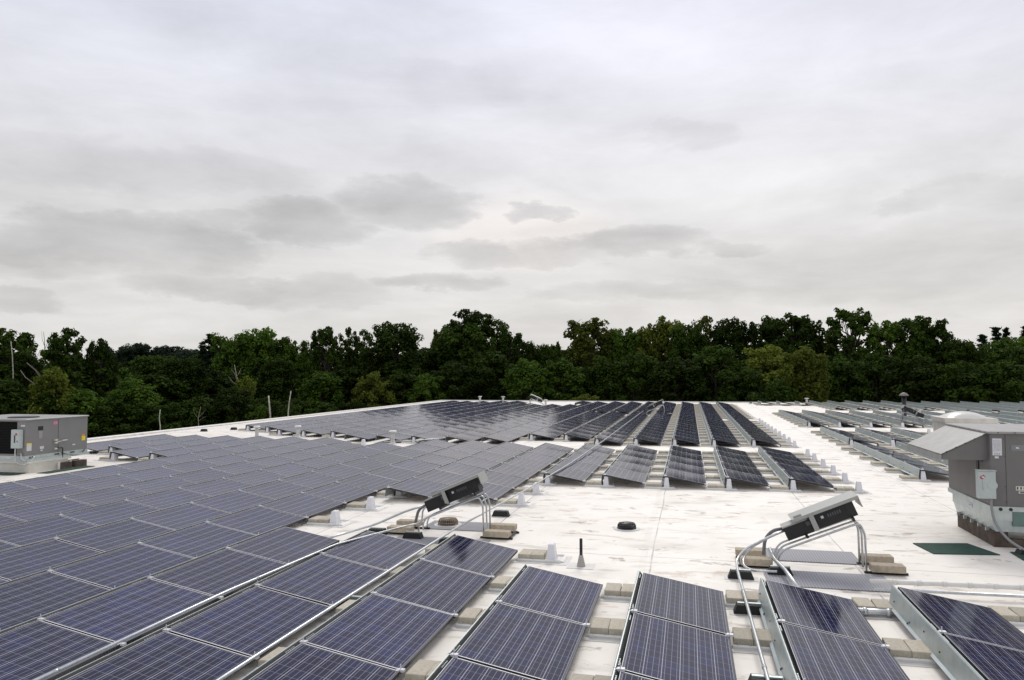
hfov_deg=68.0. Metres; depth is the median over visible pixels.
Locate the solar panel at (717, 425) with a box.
[705,422,728,428]
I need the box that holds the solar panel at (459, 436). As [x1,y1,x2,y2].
[445,433,480,440]
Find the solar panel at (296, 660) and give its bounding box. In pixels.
[240,640,399,679]
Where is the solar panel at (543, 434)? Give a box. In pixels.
[528,430,559,438]
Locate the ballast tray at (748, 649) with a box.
[730,623,780,654]
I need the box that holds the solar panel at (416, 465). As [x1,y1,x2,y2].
[389,459,439,472]
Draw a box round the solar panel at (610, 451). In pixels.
[580,443,614,454]
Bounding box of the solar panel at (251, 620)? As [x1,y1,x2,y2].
[162,584,330,660]
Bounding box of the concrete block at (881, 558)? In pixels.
[860,553,893,562]
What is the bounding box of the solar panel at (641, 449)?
[624,444,657,455]
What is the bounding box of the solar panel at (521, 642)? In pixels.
[448,600,585,679]
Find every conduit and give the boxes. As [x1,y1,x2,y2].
[33,507,425,679]
[216,411,642,679]
[329,504,424,537]
[383,438,444,441]
[413,506,425,526]
[735,529,783,679]
[742,540,776,572]
[762,527,782,554]
[768,547,799,586]
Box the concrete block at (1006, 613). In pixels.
[988,606,1019,621]
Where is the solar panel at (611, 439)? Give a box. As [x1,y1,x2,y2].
[594,434,624,443]
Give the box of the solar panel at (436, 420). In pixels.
[427,418,445,422]
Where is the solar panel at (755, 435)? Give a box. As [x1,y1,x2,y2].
[744,432,773,439]
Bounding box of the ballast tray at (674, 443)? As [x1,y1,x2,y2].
[660,439,681,446]
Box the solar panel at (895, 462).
[886,456,944,469]
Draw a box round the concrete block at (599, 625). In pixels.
[590,617,610,634]
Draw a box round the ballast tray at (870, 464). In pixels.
[868,463,892,466]
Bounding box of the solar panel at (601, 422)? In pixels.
[589,420,611,425]
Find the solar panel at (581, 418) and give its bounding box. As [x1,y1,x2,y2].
[571,416,591,421]
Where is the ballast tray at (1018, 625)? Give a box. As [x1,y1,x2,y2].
[1008,620,1023,628]
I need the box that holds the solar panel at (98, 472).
[68,465,135,478]
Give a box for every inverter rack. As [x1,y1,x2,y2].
[388,471,518,539]
[529,394,543,404]
[646,399,664,413]
[736,490,908,575]
[900,405,924,420]
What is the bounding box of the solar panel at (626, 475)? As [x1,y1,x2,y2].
[601,466,647,483]
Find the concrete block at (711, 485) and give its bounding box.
[708,483,715,487]
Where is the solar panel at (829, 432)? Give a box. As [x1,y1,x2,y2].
[826,429,856,436]
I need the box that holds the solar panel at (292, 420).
[281,419,302,422]
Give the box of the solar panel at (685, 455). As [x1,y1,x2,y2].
[668,449,703,461]
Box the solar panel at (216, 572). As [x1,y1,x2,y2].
[147,547,287,599]
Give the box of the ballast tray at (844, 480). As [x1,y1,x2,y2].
[828,472,855,483]
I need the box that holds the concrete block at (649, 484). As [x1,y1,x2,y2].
[646,482,653,486]
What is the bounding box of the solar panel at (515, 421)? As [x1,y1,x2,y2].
[506,419,526,423]
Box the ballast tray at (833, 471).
[818,465,841,475]
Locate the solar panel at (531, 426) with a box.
[518,423,543,428]
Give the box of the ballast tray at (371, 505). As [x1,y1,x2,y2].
[341,496,386,511]
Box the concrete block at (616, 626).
[609,618,625,635]
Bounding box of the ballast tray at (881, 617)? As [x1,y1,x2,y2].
[864,615,899,620]
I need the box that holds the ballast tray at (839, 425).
[828,422,844,427]
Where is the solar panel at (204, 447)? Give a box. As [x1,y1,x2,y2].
[182,443,226,450]
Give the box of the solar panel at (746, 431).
[742,430,770,436]
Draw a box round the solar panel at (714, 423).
[705,420,726,425]
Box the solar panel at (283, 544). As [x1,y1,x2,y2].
[225,525,339,566]
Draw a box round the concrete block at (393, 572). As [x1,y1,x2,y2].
[389,566,405,576]
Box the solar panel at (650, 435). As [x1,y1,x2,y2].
[637,431,662,438]
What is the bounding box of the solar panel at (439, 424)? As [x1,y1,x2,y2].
[430,422,453,427]
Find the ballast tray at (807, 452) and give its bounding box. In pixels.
[795,449,811,456]
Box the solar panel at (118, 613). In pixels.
[37,576,217,647]
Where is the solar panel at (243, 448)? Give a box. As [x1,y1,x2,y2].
[222,444,263,452]
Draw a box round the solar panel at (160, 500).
[124,488,211,509]
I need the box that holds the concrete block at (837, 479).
[831,477,840,481]
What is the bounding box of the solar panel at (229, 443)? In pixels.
[213,439,251,446]
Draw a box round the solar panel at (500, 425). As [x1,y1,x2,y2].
[488,423,512,428]
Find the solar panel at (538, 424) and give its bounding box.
[526,421,548,426]
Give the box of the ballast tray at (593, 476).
[590,475,615,478]
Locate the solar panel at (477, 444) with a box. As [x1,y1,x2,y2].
[459,440,495,448]
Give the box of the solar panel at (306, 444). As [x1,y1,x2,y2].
[285,440,324,448]
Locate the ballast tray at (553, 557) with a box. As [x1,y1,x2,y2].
[511,542,571,564]
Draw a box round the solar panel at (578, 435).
[563,431,592,439]
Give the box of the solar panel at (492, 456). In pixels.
[469,450,513,463]
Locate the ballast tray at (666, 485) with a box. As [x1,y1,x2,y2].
[642,477,677,489]
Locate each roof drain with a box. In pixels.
[434,517,461,526]
[613,521,639,531]
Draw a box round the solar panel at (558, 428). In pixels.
[544,425,570,431]
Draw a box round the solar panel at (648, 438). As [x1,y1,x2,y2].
[633,434,661,442]
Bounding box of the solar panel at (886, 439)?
[880,435,910,443]
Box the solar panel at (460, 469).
[435,462,486,476]
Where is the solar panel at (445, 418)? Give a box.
[436,416,453,420]
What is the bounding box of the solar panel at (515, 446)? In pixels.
[496,441,533,452]
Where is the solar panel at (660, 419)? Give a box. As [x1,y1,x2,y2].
[651,417,669,421]
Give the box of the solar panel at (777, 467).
[773,462,824,477]
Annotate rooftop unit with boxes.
[0,414,88,472]
[907,423,1023,549]
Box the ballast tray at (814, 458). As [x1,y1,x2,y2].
[801,453,820,461]
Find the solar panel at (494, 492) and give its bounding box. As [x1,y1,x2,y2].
[470,482,512,500]
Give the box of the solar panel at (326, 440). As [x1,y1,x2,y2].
[308,437,350,444]
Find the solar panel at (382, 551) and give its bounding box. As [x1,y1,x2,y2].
[319,530,425,570]
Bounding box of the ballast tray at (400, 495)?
[374,491,413,498]
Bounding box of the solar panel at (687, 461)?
[667,454,703,467]
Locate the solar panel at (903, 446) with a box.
[895,441,907,451]
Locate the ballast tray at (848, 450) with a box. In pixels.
[839,449,857,450]
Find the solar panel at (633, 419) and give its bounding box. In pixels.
[623,417,642,421]
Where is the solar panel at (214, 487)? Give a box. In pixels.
[178,478,251,495]
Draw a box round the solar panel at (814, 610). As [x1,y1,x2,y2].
[757,578,889,648]
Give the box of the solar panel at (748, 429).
[739,427,766,433]
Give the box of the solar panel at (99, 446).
[87,441,116,451]
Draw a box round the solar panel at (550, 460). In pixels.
[517,451,558,464]
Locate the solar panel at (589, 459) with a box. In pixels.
[565,453,604,466]
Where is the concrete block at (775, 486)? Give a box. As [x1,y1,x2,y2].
[770,484,779,489]
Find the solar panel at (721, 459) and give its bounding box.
[716,455,758,468]
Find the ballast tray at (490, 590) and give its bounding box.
[482,583,502,593]
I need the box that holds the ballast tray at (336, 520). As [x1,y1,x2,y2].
[302,510,353,526]
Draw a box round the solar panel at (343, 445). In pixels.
[324,441,362,449]
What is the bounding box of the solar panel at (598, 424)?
[585,422,608,427]
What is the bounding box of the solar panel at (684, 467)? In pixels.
[665,461,705,475]
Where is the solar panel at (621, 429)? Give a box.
[608,426,632,432]
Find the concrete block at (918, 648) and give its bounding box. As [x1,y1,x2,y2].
[903,639,933,659]
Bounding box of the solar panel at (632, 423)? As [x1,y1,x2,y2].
[618,420,639,425]
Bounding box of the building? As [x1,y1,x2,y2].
[0,400,1023,679]
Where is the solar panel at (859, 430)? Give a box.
[854,427,883,433]
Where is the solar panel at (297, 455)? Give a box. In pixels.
[274,450,320,460]
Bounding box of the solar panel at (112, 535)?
[53,518,173,551]
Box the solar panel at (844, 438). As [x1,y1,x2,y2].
[840,435,877,443]
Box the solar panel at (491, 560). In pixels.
[419,534,517,578]
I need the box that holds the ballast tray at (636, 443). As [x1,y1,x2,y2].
[622,439,642,445]
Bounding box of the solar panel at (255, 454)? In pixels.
[232,449,278,458]
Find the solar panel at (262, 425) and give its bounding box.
[245,422,272,428]
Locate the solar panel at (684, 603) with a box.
[628,571,732,636]
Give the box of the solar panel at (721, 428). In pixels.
[706,425,729,430]
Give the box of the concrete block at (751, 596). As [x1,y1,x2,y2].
[742,591,758,602]
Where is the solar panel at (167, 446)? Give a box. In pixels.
[145,442,188,449]
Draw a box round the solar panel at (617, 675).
[610,668,652,679]
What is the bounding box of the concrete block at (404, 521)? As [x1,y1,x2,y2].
[396,519,422,526]
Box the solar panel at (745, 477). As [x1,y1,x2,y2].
[720,468,770,486]
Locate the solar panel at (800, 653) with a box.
[769,620,909,679]
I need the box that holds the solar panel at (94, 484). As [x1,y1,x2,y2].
[65,474,140,490]
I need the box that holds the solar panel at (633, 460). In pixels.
[615,454,652,466]
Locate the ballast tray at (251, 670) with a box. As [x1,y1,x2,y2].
[243,665,260,674]
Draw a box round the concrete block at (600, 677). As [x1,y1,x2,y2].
[593,675,610,679]
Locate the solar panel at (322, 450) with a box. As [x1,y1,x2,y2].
[302,445,342,454]
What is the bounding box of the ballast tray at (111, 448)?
[94,447,115,454]
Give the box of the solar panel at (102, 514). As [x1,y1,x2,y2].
[59,500,159,525]
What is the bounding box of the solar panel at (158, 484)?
[120,476,195,493]
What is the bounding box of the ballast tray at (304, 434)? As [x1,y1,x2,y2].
[294,431,310,436]
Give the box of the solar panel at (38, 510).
[0,497,92,521]
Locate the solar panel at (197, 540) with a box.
[137,521,255,557]
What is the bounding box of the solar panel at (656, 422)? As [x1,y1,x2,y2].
[647,420,667,425]
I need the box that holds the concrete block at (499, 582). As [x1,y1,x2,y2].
[491,576,510,588]
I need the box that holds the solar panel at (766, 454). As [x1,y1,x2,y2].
[762,450,805,463]
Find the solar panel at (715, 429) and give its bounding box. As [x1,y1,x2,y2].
[707,427,731,433]
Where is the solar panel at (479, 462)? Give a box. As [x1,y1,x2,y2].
[453,456,500,469]
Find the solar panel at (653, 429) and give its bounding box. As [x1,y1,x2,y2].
[642,426,665,433]
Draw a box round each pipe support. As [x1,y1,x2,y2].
[334,595,361,607]
[368,527,390,535]
[402,531,423,538]
[438,537,448,543]
[491,509,513,517]
[724,568,758,580]
[729,601,760,616]
[748,673,782,679]
[763,565,792,575]
[1015,548,1023,554]
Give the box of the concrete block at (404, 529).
[387,524,413,532]
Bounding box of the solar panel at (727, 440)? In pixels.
[709,435,739,444]
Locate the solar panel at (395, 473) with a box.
[364,465,420,480]
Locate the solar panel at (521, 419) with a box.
[512,417,531,421]
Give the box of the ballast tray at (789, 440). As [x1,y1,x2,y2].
[779,437,792,443]
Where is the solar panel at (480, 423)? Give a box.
[468,421,490,425]
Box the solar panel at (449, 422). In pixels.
[440,420,463,425]
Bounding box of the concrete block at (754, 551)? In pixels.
[735,547,765,556]
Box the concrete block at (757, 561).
[740,556,772,566]
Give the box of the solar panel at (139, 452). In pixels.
[109,446,158,458]
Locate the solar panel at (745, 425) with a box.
[735,423,759,428]
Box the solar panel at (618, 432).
[604,429,630,435]
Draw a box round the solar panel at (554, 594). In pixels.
[494,564,602,626]
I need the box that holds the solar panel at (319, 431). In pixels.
[300,427,330,434]
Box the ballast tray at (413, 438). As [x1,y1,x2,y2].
[401,437,419,442]
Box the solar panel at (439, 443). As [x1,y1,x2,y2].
[421,439,454,447]
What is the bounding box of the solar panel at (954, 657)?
[930,630,1023,679]
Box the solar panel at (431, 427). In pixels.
[419,424,443,429]
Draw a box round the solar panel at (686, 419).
[678,417,695,421]
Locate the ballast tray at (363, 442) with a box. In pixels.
[361,439,369,445]
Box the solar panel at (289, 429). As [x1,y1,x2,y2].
[276,426,304,432]
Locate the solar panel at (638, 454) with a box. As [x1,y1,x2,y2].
[620,449,655,460]
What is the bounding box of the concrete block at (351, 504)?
[346,501,360,507]
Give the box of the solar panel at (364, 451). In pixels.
[343,446,385,455]
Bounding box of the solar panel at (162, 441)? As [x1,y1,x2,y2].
[141,438,180,444]
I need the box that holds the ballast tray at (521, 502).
[493,493,535,507]
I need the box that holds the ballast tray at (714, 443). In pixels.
[698,440,720,446]
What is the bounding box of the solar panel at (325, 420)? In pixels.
[316,418,336,421]
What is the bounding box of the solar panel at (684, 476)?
[661,467,707,485]
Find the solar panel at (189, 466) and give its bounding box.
[161,460,220,472]
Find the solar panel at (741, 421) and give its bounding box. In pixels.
[732,419,753,423]
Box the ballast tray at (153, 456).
[135,454,156,461]
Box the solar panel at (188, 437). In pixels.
[172,435,207,440]
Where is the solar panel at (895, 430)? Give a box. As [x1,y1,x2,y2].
[890,427,922,434]
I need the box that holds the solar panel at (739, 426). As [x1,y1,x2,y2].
[737,424,762,430]
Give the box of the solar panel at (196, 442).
[176,438,215,445]
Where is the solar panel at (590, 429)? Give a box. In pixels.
[577,426,601,432]
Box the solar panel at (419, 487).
[384,477,448,497]
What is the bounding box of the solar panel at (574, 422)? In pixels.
[561,419,583,425]
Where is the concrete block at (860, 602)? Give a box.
[851,597,875,608]
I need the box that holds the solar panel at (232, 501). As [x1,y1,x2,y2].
[190,490,274,512]
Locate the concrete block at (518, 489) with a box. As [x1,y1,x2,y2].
[514,487,525,491]
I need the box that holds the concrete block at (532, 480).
[528,478,536,482]
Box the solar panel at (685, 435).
[673,432,698,439]
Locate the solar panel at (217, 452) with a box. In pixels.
[190,448,238,457]
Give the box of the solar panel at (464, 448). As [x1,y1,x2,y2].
[445,444,483,453]
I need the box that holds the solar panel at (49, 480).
[12,473,87,487]
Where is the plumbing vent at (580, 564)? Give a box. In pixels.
[567,538,595,569]
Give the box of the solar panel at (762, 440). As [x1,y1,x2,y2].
[747,435,779,444]
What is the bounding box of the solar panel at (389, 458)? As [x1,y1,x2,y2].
[363,452,409,463]
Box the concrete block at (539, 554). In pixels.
[531,549,546,559]
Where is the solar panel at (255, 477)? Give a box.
[222,470,287,485]
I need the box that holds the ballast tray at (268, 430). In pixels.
[254,427,273,432]
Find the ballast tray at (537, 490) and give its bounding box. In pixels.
[511,482,548,494]
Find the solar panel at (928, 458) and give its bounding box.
[922,454,937,461]
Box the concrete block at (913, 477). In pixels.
[908,475,918,478]
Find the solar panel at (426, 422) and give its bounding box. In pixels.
[415,420,436,424]
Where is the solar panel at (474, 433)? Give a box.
[459,430,487,438]
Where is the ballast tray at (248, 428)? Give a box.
[238,426,254,430]
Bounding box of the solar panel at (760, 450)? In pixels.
[758,446,797,457]
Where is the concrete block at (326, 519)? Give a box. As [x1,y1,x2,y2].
[318,516,330,522]
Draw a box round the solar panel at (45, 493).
[2,484,89,502]
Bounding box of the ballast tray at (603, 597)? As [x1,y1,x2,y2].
[597,588,630,602]
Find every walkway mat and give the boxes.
[396,536,489,544]
[424,520,492,531]
[754,547,861,564]
[762,569,890,591]
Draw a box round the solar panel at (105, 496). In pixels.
[62,486,149,505]
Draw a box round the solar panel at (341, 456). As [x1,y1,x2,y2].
[318,451,365,461]
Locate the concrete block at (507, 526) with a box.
[491,523,516,530]
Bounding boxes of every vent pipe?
[253,426,259,435]
[295,425,300,437]
[389,430,396,443]
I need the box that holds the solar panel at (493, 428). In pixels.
[479,425,504,430]
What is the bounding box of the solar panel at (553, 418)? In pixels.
[544,416,564,420]
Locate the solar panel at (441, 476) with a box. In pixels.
[413,468,469,485]
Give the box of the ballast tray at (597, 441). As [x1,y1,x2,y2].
[582,439,603,445]
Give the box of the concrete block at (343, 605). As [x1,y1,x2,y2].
[336,599,355,613]
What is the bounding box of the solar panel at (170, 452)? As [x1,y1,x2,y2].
[148,447,198,458]
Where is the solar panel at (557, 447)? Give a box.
[537,443,573,452]
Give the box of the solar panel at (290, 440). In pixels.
[274,436,306,443]
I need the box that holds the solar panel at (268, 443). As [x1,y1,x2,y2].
[249,440,285,447]
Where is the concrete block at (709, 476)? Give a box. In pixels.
[706,475,713,478]
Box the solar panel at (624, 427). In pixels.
[612,424,635,430]
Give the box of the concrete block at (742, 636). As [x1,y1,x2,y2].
[732,627,752,645]
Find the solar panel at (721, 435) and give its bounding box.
[708,432,736,439]
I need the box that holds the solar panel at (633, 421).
[621,418,641,423]
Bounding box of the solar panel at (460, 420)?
[450,419,471,422]
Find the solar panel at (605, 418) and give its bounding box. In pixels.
[597,416,616,421]
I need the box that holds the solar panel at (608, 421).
[593,418,614,423]
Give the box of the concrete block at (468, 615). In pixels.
[458,607,482,624]
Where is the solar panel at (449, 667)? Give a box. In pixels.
[426,654,533,679]
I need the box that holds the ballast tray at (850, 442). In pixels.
[835,439,852,445]
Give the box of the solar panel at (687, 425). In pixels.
[676,422,696,427]
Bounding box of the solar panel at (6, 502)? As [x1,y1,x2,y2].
[0,495,28,508]
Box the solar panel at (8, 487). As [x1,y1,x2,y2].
[0,481,36,494]
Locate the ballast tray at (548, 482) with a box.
[524,474,558,485]
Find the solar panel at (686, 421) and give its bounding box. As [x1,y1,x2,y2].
[677,418,696,423]
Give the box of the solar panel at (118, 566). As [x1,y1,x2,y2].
[47,542,193,589]
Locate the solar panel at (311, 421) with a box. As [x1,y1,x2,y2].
[301,420,321,423]
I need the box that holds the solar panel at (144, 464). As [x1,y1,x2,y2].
[114,459,173,470]
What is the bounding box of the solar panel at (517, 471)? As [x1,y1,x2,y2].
[489,463,538,479]
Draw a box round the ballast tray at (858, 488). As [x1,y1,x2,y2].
[830,481,871,493]
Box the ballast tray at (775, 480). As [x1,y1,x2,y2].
[766,479,795,482]
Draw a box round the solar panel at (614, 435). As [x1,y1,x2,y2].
[600,431,627,438]
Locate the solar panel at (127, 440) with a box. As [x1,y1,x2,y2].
[108,437,147,443]
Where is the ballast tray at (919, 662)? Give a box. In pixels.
[894,655,939,667]
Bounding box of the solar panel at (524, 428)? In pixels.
[511,426,537,431]
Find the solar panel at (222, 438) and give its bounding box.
[204,435,240,441]
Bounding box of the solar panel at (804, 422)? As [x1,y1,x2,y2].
[802,419,828,425]
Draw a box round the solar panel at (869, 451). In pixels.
[862,446,910,456]
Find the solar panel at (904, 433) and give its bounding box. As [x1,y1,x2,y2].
[900,430,925,437]
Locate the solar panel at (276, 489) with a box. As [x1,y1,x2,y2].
[238,480,311,499]
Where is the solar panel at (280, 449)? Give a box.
[260,445,301,453]
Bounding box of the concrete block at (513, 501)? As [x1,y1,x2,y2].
[507,498,517,503]
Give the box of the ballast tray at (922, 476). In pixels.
[896,470,934,481]
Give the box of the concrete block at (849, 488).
[843,486,854,490]
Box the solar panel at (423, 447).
[404,443,442,452]
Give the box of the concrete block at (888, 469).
[884,468,894,470]
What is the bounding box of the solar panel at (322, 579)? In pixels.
[254,553,385,608]
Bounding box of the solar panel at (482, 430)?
[469,428,497,433]
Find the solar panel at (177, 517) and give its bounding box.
[130,502,229,529]
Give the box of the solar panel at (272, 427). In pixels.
[265,424,292,429]
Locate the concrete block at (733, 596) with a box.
[726,590,742,603]
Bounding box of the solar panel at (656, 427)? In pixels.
[644,424,665,429]
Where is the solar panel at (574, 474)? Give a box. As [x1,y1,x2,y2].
[541,465,591,481]
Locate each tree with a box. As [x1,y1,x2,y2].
[0,327,37,387]
[0,363,4,378]
[0,378,30,413]
[0,401,38,414]
[0,402,12,413]
[5,349,48,398]
[11,343,13,377]
[15,392,77,414]
[26,366,77,414]
[38,336,71,379]
[43,327,87,396]
[54,401,105,437]
[65,388,123,436]
[77,360,121,398]
[79,338,118,397]
[87,395,143,437]
[103,401,165,434]
[104,346,136,372]
[104,377,165,431]
[107,367,133,403]
[114,361,133,376]
[118,342,148,357]
[127,355,176,390]
[129,344,160,364]
[136,370,194,428]
[141,402,190,431]
[151,345,185,357]
[159,358,212,408]
[174,349,198,360]
[178,396,231,427]
[188,349,230,377]
[193,369,237,425]
[196,341,206,376]
[202,333,217,375]
[205,387,254,424]
[209,332,261,399]
[227,326,278,398]
[235,375,258,416]
[238,397,284,421]
[248,404,274,420]
[253,358,301,404]
[260,336,296,367]
[271,398,319,414]
[273,340,303,401]
[280,403,302,416]
[294,340,315,400]
[295,371,344,409]
[303,326,345,401]
[304,402,338,413]
[306,350,334,372]
[324,365,368,409]
[335,327,361,398]
[335,402,366,410]
[346,371,396,407]
[352,329,373,373]
[360,321,427,398]
[378,370,428,405]
[404,373,449,403]
[405,347,429,354]
[418,350,440,378]
[425,321,491,398]
[425,329,453,370]
[428,361,486,400]
[445,308,494,361]
[450,350,521,399]
[485,319,515,399]
[495,330,524,392]
[498,358,554,400]
[510,341,544,399]
[528,358,585,400]
[535,344,560,389]
[550,345,578,366]
[551,341,561,376]
[560,347,598,365]
[561,317,615,394]
[572,392,599,400]
[580,356,631,400]
[597,327,626,393]
[605,351,666,400]
[617,327,647,399]
[634,323,667,383]
[643,356,715,401]
[652,315,684,369]
[667,323,710,400]
[679,345,747,401]
[691,315,714,397]
[708,316,755,401]
[713,367,768,401]
[739,321,765,388]
[741,344,793,401]
[747,377,799,401]
[754,312,825,370]
[780,344,831,401]
[806,356,869,402]
[813,334,833,388]
[823,307,884,393]
[837,353,912,402]
[857,320,914,394]
[878,355,953,402]
[893,315,941,379]
[908,317,953,382]
[924,360,998,402]
[930,330,956,365]
[942,338,1000,401]
[966,359,1023,402]
[976,334,988,350]
[984,336,1023,382]
[989,326,1001,342]
[1001,327,1010,340]
[1006,346,1023,401]
[1019,326,1023,337]
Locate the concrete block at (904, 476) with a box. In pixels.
[899,475,910,478]
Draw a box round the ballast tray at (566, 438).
[553,435,573,441]
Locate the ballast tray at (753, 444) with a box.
[738,440,757,446]
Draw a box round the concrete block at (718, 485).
[716,483,724,487]
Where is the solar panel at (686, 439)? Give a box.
[671,435,699,443]
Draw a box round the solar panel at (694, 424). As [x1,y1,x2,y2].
[676,420,696,425]
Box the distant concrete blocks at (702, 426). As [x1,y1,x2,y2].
[238,402,1023,445]
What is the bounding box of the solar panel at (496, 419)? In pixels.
[486,417,505,421]
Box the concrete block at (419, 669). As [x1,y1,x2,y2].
[405,659,436,679]
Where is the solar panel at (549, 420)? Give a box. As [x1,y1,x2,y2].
[538,418,559,422]
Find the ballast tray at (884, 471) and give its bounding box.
[882,470,907,473]
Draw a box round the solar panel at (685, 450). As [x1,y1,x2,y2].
[670,445,702,455]
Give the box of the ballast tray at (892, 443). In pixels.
[880,440,894,446]
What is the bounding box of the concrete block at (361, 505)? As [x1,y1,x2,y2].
[355,502,366,507]
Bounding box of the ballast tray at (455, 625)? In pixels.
[447,618,471,630]
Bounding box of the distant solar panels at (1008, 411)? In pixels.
[298,400,1023,425]
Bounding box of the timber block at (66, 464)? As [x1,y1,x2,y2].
[60,461,71,468]
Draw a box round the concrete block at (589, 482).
[586,480,594,484]
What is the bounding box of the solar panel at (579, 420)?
[566,418,587,423]
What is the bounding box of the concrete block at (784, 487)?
[779,485,788,489]
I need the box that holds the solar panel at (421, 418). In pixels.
[411,416,429,419]
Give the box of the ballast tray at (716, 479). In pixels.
[705,476,736,481]
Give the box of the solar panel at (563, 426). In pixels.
[550,423,575,429]
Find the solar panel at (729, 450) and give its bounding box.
[713,445,749,456]
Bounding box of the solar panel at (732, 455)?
[714,450,753,462]
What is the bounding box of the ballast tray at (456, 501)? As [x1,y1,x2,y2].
[449,499,467,504]
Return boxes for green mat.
[0,472,24,474]
[39,466,93,473]
[913,543,999,554]
[1010,552,1023,560]
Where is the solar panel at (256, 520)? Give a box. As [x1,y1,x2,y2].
[205,505,305,534]
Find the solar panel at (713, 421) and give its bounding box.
[704,419,724,423]
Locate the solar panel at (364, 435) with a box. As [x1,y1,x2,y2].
[344,431,376,439]
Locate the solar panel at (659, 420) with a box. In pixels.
[649,418,668,423]
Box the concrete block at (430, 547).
[425,544,437,552]
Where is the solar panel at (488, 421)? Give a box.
[477,419,497,423]
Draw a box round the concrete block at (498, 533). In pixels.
[483,529,510,537]
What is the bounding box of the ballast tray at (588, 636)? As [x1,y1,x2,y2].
[581,614,633,642]
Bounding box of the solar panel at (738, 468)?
[718,462,764,476]
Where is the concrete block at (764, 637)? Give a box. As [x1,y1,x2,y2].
[751,628,771,646]
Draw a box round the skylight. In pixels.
[931,411,997,430]
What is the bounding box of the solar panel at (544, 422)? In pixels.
[532,420,553,424]
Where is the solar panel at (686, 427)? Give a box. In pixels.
[675,425,697,430]
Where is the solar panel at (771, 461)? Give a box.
[767,456,814,469]
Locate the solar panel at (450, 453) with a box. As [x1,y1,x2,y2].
[429,448,471,459]
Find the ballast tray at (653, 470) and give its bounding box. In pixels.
[649,469,663,471]
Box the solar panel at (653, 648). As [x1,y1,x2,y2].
[613,610,736,679]
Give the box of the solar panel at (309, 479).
[278,471,340,487]
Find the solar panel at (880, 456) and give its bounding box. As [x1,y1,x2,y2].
[873,450,926,462]
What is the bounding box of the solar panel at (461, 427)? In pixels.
[451,425,474,430]
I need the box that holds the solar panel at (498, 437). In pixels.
[481,433,515,441]
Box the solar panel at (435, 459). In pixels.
[410,453,457,465]
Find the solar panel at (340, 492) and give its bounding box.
[300,482,375,504]
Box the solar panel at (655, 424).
[646,422,666,428]
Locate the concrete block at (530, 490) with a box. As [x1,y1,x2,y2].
[523,487,532,492]
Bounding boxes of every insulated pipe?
[859,607,896,616]
[869,579,1023,590]
[874,587,1023,597]
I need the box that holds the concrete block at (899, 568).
[869,562,905,573]
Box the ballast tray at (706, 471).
[704,470,717,472]
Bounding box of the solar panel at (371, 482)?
[335,473,399,492]
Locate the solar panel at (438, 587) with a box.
[370,558,490,617]
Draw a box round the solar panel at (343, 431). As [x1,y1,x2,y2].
[330,428,358,434]
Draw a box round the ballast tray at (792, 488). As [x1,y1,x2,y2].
[766,480,805,492]
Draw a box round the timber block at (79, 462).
[72,459,86,466]
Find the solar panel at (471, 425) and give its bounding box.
[459,423,481,427]
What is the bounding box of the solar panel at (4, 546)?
[0,541,18,550]
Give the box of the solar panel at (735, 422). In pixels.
[734,420,755,426]
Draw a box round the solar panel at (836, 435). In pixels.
[833,432,867,439]
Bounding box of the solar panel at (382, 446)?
[363,442,400,450]
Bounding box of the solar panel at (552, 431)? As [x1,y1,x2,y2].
[537,428,565,434]
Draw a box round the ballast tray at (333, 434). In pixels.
[320,432,338,437]
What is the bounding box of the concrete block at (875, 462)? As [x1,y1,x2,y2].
[870,461,879,464]
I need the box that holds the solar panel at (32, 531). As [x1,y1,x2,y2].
[0,514,96,545]
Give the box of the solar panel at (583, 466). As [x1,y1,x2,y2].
[555,458,598,473]
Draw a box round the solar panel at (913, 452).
[908,450,921,455]
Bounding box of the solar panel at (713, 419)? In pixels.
[703,417,723,421]
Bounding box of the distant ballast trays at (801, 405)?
[595,403,1020,419]
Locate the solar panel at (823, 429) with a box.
[820,427,848,432]
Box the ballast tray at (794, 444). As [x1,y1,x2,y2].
[778,440,801,447]
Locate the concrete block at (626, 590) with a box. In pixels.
[620,583,634,596]
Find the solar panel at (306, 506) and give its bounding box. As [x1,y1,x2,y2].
[258,492,343,518]
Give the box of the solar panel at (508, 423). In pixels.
[498,421,520,426]
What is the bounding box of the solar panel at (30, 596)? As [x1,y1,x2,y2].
[0,569,109,630]
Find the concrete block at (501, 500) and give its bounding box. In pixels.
[497,498,507,503]
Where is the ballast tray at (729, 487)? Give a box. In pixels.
[704,478,740,490]
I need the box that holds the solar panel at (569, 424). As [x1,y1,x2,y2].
[557,421,579,427]
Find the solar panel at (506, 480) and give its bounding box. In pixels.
[485,470,526,489]
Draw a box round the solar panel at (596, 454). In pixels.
[573,448,609,459]
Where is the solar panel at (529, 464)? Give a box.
[504,457,549,471]
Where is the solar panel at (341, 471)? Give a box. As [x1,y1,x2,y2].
[311,464,367,478]
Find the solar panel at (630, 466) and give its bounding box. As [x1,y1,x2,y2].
[610,460,650,474]
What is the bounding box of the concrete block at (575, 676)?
[571,673,593,679]
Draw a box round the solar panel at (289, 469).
[259,463,315,476]
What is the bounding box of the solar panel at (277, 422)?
[264,420,288,424]
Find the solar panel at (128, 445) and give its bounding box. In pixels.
[108,441,153,450]
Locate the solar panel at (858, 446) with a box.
[853,442,895,451]
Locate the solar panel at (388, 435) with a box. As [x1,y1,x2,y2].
[375,432,410,440]
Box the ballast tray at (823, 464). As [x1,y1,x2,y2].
[809,458,830,467]
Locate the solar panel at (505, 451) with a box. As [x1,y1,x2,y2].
[484,446,523,457]
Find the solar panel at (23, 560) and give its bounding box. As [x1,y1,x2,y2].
[0,538,101,580]
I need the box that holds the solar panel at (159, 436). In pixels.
[139,434,175,439]
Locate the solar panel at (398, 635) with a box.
[299,591,453,673]
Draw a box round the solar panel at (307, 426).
[300,424,322,428]

